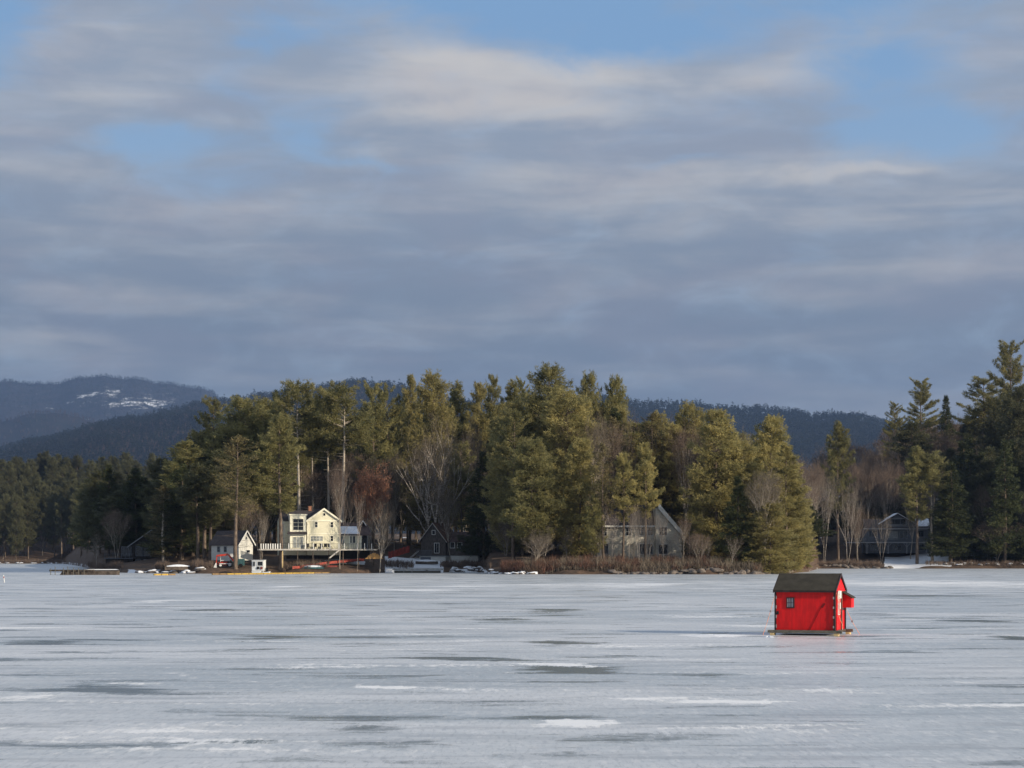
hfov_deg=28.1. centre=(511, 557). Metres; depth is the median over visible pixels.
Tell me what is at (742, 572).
boulder
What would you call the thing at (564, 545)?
birch tree
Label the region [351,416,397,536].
pine tree
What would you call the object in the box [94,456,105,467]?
pine tree
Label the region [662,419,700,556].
bare tree
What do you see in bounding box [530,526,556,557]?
birch tree
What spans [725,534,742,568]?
birch tree
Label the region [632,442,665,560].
pine tree
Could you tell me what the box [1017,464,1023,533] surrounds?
pine tree
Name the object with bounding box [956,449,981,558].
hemlock tree
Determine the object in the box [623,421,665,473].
bare tree
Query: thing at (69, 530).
pine tree
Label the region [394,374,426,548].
pine tree
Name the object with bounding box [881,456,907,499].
bare tree
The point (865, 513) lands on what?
pine tree
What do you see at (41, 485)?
pine tree
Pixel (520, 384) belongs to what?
pine tree
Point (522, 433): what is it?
pine tree
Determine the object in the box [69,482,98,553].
pine tree
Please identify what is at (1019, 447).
pine tree
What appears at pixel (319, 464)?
pine tree
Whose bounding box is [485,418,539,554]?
pine tree
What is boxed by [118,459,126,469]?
pine tree
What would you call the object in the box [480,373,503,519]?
pine tree
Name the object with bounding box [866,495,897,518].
hemlock tree
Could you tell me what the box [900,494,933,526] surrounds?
hemlock tree
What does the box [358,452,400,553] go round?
bare tree
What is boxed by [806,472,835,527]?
bare tree
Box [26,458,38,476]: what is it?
pine tree
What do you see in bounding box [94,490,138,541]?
pine tree
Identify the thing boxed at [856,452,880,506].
bare tree
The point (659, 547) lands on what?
window
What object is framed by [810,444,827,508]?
bare tree
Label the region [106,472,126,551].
pine tree
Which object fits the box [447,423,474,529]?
pine tree
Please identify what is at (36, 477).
pine tree
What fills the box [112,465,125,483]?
pine tree
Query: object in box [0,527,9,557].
bare tree
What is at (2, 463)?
pine tree
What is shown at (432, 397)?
pine tree
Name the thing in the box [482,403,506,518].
pine tree
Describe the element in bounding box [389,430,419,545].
pine tree
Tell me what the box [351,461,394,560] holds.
oak tree
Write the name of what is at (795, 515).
pine tree
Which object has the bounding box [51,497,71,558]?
pine tree
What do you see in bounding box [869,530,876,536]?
window
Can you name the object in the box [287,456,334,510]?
bare tree
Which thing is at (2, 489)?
pine tree
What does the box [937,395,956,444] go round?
hemlock tree
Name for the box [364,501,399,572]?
bare tree
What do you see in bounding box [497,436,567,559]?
pine tree
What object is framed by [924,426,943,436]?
bare tree
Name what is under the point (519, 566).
shoreline brush
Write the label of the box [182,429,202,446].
pine tree
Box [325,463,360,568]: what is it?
bare tree
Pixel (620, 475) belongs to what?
pine tree
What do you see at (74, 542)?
hemlock tree
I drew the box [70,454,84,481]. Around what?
pine tree
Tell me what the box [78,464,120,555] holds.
hemlock tree
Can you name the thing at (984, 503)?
bare tree
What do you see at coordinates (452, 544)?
window
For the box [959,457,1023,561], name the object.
hemlock tree
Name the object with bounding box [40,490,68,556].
pine tree
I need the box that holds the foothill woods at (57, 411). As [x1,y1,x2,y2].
[0,408,94,443]
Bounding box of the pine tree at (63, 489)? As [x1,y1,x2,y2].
[57,480,72,541]
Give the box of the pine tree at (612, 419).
[596,416,638,502]
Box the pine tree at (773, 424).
[747,413,802,555]
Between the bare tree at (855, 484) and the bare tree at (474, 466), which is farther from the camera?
the bare tree at (855, 484)
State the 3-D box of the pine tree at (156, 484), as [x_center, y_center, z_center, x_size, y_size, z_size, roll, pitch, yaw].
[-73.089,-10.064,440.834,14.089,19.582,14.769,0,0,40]
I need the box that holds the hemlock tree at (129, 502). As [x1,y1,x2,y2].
[102,468,149,549]
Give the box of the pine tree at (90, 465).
[81,459,96,474]
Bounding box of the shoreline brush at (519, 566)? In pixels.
[498,551,809,573]
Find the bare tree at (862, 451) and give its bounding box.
[856,444,871,460]
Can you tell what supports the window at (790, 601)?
in the ice fishing hut
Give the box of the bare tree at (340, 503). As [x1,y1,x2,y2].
[330,476,352,521]
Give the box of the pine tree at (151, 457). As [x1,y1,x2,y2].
[146,453,157,466]
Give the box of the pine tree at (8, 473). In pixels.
[1,462,17,490]
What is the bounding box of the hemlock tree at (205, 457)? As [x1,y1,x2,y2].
[194,448,221,552]
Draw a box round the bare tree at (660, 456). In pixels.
[631,415,675,497]
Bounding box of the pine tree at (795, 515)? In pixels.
[756,441,817,572]
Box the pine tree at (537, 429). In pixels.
[508,423,551,554]
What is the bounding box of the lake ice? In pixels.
[0,564,1023,767]
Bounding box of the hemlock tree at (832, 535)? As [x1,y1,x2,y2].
[815,512,836,538]
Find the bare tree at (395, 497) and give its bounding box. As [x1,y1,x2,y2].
[382,453,407,550]
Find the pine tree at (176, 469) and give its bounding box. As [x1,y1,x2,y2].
[158,443,220,533]
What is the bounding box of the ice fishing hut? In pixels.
[763,573,858,635]
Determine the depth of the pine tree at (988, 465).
574.02 m
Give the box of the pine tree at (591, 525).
[579,495,608,558]
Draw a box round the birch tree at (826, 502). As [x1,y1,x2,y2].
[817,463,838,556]
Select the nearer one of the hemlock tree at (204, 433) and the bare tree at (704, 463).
the bare tree at (704, 463)
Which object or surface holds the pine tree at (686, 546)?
on the ground
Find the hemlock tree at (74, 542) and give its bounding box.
[66,479,89,553]
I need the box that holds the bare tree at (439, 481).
[386,408,478,531]
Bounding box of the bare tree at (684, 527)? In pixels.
[671,515,690,559]
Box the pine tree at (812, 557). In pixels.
[803,523,820,568]
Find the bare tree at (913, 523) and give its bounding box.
[901,484,928,558]
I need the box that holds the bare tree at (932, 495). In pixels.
[926,466,940,518]
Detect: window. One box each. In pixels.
[136,546,142,555]
[144,546,150,555]
[257,561,262,565]
[292,518,303,530]
[310,536,322,541]
[340,536,344,544]
[450,542,454,547]
[604,543,608,553]
[626,528,631,535]
[639,543,643,553]
[647,543,652,553]
[658,544,667,554]
[659,527,667,535]
[786,597,794,607]
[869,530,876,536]
[870,545,878,549]
[889,518,905,524]
[893,545,900,549]
[900,531,907,538]
[918,530,923,536]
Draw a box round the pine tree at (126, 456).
[119,451,133,465]
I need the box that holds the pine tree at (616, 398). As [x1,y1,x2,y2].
[599,374,633,425]
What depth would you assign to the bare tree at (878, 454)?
657.13 m
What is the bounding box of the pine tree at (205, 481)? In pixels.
[190,464,235,559]
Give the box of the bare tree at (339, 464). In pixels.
[326,455,353,513]
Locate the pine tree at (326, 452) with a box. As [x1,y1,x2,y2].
[304,385,356,511]
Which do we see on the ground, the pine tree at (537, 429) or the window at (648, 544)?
the pine tree at (537, 429)
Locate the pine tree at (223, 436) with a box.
[210,431,247,526]
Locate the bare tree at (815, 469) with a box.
[807,457,829,501]
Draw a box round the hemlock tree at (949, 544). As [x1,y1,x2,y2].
[926,474,971,561]
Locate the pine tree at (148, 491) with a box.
[135,481,157,528]
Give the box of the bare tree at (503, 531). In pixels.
[485,521,517,555]
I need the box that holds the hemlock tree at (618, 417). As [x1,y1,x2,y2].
[582,407,637,508]
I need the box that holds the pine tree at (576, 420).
[516,385,611,556]
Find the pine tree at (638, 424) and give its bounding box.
[615,421,661,505]
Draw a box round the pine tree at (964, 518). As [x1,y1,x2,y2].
[941,493,982,558]
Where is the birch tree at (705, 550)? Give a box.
[697,542,711,556]
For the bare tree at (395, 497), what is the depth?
446.56 m
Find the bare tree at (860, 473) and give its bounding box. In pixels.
[844,460,871,531]
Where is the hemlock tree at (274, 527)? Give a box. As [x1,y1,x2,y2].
[258,389,288,543]
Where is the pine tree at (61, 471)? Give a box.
[54,465,68,493]
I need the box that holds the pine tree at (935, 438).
[923,435,945,486]
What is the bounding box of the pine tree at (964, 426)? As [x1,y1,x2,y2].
[957,416,980,440]
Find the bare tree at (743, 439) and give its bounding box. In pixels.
[727,432,757,485]
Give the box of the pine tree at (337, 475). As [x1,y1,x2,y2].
[322,414,352,515]
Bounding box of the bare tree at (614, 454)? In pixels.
[588,405,643,504]
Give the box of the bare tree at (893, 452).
[882,438,907,469]
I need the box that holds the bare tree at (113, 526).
[100,505,133,557]
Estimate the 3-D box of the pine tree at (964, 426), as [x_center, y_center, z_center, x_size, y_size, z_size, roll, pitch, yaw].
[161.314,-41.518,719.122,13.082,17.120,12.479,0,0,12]
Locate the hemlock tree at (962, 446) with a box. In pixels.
[933,440,972,538]
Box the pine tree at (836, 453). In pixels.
[820,420,856,559]
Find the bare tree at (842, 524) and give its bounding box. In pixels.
[833,497,865,546]
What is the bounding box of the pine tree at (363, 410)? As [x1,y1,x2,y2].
[341,405,391,527]
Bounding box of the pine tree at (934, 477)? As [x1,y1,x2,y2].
[908,449,950,561]
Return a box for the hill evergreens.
[0,376,940,483]
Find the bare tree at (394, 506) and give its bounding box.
[378,481,402,527]
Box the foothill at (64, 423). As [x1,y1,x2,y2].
[0,413,92,445]
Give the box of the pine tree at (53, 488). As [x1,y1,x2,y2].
[39,484,65,549]
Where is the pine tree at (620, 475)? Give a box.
[606,451,644,558]
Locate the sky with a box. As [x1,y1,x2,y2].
[0,0,1023,427]
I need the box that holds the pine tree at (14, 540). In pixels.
[4,493,26,559]
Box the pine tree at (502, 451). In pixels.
[475,406,548,560]
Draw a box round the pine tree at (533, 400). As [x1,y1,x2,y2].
[519,360,579,553]
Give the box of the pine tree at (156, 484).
[140,467,183,532]
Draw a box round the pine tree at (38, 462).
[35,453,45,479]
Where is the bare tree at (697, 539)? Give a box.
[684,531,712,558]
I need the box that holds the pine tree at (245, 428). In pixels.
[202,393,291,529]
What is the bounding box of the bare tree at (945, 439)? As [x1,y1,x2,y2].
[931,430,957,451]
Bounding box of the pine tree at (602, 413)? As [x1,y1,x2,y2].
[591,405,612,425]
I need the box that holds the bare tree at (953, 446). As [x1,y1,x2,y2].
[939,431,960,455]
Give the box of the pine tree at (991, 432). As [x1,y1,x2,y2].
[976,408,1007,461]
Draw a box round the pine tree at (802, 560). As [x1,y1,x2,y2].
[778,488,815,570]
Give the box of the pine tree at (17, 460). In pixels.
[9,456,21,481]
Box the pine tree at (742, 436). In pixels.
[730,430,752,453]
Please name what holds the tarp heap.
on the ground
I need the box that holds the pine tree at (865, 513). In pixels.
[856,487,877,518]
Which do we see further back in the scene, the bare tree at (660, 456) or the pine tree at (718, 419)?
the bare tree at (660, 456)
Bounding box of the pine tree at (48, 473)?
[42,456,62,490]
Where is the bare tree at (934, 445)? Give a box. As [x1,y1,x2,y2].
[924,436,942,501]
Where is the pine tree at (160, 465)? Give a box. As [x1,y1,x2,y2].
[138,456,169,529]
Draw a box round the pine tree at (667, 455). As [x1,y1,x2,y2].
[650,423,692,523]
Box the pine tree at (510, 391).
[496,378,523,419]
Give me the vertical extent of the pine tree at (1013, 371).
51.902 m
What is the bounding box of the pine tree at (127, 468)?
[122,460,132,478]
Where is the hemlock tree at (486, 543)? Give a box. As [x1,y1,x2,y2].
[455,451,509,560]
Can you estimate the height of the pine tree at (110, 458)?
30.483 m
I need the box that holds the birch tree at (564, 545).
[553,533,575,555]
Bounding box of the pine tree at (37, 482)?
[33,480,42,540]
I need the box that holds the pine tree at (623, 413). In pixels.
[603,404,631,451]
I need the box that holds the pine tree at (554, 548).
[533,413,556,551]
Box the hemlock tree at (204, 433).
[198,426,240,531]
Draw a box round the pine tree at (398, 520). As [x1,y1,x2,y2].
[388,402,407,541]
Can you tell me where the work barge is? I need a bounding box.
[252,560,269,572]
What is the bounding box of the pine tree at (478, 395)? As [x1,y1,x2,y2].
[458,381,492,528]
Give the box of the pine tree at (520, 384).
[514,376,530,410]
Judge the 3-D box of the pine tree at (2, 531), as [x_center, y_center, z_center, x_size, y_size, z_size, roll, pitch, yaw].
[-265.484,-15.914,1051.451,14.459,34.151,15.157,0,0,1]
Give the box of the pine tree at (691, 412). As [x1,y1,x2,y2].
[662,400,713,548]
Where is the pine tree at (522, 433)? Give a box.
[490,409,543,554]
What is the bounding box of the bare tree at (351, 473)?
[331,449,375,521]
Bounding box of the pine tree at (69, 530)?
[67,500,90,549]
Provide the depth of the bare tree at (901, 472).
630.46 m
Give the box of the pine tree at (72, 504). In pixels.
[70,480,81,546]
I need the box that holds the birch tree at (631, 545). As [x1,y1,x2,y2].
[626,540,636,557]
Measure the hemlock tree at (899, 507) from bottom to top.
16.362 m
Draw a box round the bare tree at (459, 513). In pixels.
[447,486,469,531]
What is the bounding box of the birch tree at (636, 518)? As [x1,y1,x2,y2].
[627,506,644,561]
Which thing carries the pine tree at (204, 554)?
on the ground
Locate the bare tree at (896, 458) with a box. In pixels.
[886,450,905,501]
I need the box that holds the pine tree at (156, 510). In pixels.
[144,493,183,559]
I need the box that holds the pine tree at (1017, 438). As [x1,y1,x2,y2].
[1002,437,1023,473]
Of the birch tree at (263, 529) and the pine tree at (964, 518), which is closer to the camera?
the birch tree at (263, 529)
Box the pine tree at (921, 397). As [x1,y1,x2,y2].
[896,376,941,438]
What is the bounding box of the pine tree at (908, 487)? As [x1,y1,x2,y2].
[894,445,933,563]
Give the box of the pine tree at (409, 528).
[393,463,449,549]
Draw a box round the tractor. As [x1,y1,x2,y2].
[214,553,232,567]
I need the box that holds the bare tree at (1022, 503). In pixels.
[1013,484,1023,538]
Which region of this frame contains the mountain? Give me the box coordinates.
[0,376,218,421]
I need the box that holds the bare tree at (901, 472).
[888,463,907,507]
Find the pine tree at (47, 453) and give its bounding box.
[40,450,50,484]
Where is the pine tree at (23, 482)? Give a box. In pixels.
[16,475,28,496]
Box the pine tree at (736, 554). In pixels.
[726,540,744,561]
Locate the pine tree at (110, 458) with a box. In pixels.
[106,455,116,471]
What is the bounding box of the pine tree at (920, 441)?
[885,421,936,471]
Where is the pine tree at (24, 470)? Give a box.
[17,462,33,489]
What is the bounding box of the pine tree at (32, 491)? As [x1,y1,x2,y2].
[24,487,41,551]
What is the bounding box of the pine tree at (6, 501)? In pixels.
[0,493,12,556]
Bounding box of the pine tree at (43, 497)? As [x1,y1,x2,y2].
[37,485,48,546]
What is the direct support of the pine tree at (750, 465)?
on the ground
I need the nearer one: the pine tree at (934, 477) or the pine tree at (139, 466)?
the pine tree at (934, 477)
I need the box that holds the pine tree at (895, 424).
[877,401,906,461]
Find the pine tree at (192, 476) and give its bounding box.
[172,462,217,560]
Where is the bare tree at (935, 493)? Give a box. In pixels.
[923,472,949,523]
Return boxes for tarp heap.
[365,553,382,558]
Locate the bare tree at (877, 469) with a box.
[866,456,893,485]
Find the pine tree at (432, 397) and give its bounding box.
[399,368,463,537]
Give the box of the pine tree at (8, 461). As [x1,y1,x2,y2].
[1,460,16,484]
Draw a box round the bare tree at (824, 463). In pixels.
[822,458,838,501]
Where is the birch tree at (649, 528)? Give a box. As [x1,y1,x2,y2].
[638,506,659,559]
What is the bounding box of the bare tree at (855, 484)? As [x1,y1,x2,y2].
[835,461,867,506]
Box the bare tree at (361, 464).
[332,445,377,521]
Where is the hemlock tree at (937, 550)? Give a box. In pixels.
[921,461,979,561]
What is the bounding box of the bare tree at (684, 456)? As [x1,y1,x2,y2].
[663,417,699,554]
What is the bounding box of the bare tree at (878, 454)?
[862,443,890,469]
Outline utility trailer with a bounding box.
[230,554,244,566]
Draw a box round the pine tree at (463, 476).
[443,440,486,531]
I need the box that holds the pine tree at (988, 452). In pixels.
[969,446,998,471]
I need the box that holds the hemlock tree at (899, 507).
[889,486,907,517]
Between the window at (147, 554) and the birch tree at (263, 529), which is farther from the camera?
the window at (147, 554)
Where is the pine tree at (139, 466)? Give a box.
[127,462,142,480]
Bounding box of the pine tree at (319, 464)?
[289,419,337,510]
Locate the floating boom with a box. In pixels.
[153,572,329,574]
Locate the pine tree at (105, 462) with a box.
[100,460,112,471]
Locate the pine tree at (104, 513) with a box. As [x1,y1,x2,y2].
[97,498,129,556]
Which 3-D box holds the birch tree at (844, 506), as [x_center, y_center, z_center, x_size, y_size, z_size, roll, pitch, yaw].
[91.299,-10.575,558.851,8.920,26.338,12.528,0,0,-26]
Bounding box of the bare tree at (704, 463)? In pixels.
[692,438,733,518]
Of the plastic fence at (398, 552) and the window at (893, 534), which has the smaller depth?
the plastic fence at (398, 552)
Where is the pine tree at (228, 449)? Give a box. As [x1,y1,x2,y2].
[208,434,260,568]
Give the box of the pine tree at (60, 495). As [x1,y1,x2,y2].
[52,493,66,557]
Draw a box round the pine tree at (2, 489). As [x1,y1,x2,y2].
[0,484,8,550]
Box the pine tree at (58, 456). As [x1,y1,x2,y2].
[53,453,61,474]
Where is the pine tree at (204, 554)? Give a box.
[184,483,233,558]
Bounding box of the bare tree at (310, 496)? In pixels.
[296,477,324,509]
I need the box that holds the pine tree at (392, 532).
[388,428,399,539]
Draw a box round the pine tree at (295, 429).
[292,393,325,509]
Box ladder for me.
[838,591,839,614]
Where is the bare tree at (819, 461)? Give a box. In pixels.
[810,454,827,485]
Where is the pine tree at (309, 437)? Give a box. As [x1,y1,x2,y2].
[261,378,336,510]
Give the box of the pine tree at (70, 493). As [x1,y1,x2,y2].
[64,485,75,549]
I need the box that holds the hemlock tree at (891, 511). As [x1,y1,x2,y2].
[877,504,902,518]
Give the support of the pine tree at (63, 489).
on the ground
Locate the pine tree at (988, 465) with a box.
[965,458,1013,537]
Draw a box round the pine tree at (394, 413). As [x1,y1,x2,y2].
[358,382,417,550]
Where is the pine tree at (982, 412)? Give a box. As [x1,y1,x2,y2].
[939,375,1002,458]
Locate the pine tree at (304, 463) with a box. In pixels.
[287,421,317,509]
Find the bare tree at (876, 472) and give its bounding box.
[861,460,895,511]
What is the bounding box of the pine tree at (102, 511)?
[87,489,124,554]
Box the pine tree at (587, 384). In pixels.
[573,369,605,421]
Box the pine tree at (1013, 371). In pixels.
[976,340,1023,435]
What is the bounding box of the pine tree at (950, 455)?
[938,448,961,473]
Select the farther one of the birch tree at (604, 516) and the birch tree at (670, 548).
the birch tree at (670, 548)
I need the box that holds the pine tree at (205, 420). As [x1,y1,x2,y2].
[186,394,247,490]
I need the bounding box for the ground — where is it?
[0,462,1023,573]
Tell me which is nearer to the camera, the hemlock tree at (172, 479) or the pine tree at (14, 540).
the hemlock tree at (172, 479)
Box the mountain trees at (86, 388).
[0,373,222,420]
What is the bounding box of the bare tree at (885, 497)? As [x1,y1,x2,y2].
[873,462,901,516]
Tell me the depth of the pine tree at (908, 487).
565.78 m
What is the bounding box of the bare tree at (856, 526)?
[847,503,873,552]
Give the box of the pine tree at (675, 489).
[662,418,724,554]
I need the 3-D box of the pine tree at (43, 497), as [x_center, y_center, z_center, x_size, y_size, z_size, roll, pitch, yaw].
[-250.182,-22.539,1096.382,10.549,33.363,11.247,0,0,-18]
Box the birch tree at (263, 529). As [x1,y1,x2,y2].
[253,510,269,559]
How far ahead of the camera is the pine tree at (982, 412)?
654.62 m
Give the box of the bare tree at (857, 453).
[847,441,864,470]
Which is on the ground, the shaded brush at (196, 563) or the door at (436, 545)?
the shaded brush at (196, 563)
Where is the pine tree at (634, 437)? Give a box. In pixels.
[608,430,670,504]
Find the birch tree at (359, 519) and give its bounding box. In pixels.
[353,490,366,566]
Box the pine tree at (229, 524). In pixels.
[198,454,260,534]
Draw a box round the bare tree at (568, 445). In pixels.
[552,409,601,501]
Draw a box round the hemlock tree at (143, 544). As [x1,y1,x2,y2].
[136,491,168,550]
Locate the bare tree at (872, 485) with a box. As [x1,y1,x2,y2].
[852,468,881,523]
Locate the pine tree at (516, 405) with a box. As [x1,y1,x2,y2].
[481,399,528,554]
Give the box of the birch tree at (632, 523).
[625,495,639,546]
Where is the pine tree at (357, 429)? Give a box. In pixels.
[310,379,375,521]
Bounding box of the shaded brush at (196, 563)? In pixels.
[0,557,1023,571]
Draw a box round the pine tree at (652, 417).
[629,410,672,503]
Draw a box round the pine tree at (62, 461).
[56,457,71,481]
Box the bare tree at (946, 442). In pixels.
[939,433,961,451]
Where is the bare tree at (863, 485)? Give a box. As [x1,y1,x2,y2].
[845,465,876,547]
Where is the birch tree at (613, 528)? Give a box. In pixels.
[607,510,621,553]
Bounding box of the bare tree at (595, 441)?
[582,414,615,494]
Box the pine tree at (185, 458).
[144,439,208,554]
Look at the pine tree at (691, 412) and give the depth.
400.51 m
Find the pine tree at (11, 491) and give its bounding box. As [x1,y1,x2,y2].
[3,487,19,545]
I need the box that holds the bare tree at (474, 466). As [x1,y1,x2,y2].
[458,414,488,527]
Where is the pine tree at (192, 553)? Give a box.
[169,472,202,555]
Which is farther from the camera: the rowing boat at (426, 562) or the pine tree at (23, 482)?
the pine tree at (23, 482)
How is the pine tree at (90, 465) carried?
on the ground
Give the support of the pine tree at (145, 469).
on the ground
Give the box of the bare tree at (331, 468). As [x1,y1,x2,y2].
[320,459,350,515]
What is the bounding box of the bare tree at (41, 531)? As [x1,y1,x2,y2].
[36,521,47,555]
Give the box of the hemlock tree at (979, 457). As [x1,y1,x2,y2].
[954,451,990,559]
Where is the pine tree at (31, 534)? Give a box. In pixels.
[15,493,42,558]
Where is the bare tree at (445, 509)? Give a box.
[425,490,462,558]
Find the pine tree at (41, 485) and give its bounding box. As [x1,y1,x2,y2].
[35,480,45,542]
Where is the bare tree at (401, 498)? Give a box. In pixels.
[392,476,414,535]
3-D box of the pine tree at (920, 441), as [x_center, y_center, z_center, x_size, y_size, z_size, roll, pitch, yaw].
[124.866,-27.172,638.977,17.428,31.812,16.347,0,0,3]
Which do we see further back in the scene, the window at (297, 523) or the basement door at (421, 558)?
the basement door at (421, 558)
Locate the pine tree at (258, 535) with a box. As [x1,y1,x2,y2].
[248,437,260,542]
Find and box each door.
[292,537,303,547]
[420,557,430,559]
[434,543,438,552]
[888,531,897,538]
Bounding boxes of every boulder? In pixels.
[607,569,616,573]
[688,570,697,573]
[698,568,705,572]
[710,568,723,571]
[735,570,745,573]
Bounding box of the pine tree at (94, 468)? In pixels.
[87,467,101,478]
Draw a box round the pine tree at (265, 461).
[247,413,306,569]
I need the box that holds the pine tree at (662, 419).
[646,409,673,508]
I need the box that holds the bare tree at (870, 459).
[858,452,879,488]
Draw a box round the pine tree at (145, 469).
[141,465,152,475]
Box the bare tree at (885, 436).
[879,430,889,463]
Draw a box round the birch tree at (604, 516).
[589,494,616,556]
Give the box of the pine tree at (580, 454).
[553,435,607,557]
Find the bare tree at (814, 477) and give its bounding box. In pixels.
[798,457,823,510]
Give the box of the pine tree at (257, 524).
[255,455,292,543]
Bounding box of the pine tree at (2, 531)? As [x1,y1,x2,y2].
[0,500,8,544]
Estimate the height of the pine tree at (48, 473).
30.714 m
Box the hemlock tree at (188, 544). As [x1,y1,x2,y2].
[142,463,214,559]
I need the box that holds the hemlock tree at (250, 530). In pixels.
[232,519,258,538]
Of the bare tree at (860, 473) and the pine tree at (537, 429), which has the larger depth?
the bare tree at (860, 473)
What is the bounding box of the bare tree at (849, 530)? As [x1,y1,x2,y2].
[835,513,864,541]
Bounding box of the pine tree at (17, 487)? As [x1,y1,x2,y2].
[14,481,25,515]
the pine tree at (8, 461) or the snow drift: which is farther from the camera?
the pine tree at (8, 461)
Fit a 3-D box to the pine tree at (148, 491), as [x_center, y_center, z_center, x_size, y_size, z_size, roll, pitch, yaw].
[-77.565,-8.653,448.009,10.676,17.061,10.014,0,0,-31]
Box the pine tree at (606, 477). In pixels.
[585,441,620,558]
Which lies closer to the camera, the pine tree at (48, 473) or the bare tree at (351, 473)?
the bare tree at (351, 473)
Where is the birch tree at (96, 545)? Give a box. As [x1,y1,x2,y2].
[89,529,101,563]
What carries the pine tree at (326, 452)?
on the ground
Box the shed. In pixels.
[209,530,255,559]
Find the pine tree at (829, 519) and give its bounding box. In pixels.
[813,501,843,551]
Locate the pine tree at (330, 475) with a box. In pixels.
[309,456,334,507]
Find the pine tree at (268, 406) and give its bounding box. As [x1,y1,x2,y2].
[241,395,296,548]
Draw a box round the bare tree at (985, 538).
[970,520,1023,562]
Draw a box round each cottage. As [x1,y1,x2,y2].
[104,529,179,562]
[410,522,488,561]
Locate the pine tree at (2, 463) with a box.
[0,458,6,478]
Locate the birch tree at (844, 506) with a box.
[828,483,864,562]
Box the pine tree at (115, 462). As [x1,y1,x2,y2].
[111,456,120,469]
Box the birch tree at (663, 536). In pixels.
[653,514,668,556]
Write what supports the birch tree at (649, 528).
on the ground
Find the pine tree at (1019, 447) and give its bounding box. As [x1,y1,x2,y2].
[1006,438,1023,550]
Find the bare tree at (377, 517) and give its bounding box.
[355,476,392,548]
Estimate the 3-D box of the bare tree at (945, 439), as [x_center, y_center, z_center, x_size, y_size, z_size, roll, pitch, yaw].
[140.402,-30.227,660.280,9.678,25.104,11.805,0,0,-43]
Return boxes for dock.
[49,566,119,574]
[392,568,442,572]
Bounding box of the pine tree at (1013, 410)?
[990,382,1023,457]
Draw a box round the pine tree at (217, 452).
[202,449,239,530]
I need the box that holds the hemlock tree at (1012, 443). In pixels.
[1002,439,1023,556]
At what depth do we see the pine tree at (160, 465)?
461.62 m
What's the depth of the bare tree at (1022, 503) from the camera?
569.54 m
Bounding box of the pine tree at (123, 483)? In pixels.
[121,473,149,493]
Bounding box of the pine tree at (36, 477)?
[28,473,41,537]
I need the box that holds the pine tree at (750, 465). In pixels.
[705,437,770,559]
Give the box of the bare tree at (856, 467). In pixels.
[844,457,868,532]
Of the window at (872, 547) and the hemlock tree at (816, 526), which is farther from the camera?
the window at (872, 547)
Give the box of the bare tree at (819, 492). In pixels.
[811,478,827,509]
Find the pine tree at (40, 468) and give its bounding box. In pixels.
[38,456,45,477]
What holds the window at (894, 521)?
in the house at (899, 540)
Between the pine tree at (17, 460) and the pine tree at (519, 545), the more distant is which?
the pine tree at (17, 460)
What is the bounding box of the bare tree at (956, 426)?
[940,414,962,440]
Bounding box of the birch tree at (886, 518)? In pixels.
[870,510,891,563]
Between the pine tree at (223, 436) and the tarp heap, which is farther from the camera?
the pine tree at (223, 436)
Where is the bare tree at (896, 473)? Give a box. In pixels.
[884,461,905,511]
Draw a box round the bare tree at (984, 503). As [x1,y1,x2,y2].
[970,479,996,558]
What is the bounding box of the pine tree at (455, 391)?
[446,380,476,531]
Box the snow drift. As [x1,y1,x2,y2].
[689,634,745,636]
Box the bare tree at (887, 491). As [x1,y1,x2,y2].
[873,467,901,518]
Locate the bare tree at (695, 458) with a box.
[686,430,723,558]
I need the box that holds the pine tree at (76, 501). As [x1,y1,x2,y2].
[68,484,83,556]
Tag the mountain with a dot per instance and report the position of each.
(89, 394)
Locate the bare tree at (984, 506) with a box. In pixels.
[973,484,997,561]
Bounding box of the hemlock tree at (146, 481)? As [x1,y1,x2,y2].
[120,477,150,542]
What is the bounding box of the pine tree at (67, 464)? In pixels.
[63,458,75,475]
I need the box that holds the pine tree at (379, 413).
[346,379,402,548]
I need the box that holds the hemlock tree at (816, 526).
[805,505,836,535]
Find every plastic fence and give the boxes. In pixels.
[292,557,364,569]
[388,546,409,558]
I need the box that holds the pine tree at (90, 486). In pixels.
[72,470,111,554]
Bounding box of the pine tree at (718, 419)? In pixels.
[677,408,754,557]
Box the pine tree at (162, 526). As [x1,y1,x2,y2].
[138,486,186,561]
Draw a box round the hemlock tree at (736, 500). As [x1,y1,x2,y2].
[710,475,763,565]
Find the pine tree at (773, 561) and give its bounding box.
[741,501,799,573]
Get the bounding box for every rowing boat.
[164,564,190,569]
[300,565,323,568]
[415,560,437,563]
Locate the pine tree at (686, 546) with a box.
[679,523,698,558]
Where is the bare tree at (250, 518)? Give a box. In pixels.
[233,497,264,534]
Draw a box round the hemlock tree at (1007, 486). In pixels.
[973,439,1023,562]
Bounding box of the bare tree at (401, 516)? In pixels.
[394,474,408,545]
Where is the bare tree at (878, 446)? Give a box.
[873,436,886,454]
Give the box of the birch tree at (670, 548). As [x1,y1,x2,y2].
[659,538,673,555]
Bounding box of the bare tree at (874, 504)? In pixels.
[868,462,887,518]
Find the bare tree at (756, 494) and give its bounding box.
[741,465,787,569]
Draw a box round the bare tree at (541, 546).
[521,534,555,559]
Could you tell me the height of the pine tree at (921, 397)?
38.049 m
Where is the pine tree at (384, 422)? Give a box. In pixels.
[381,410,394,539]
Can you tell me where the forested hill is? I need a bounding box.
[27,388,883,534]
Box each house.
[257,506,379,567]
[594,504,684,559]
[843,513,934,553]
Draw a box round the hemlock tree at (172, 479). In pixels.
[145,470,201,557]

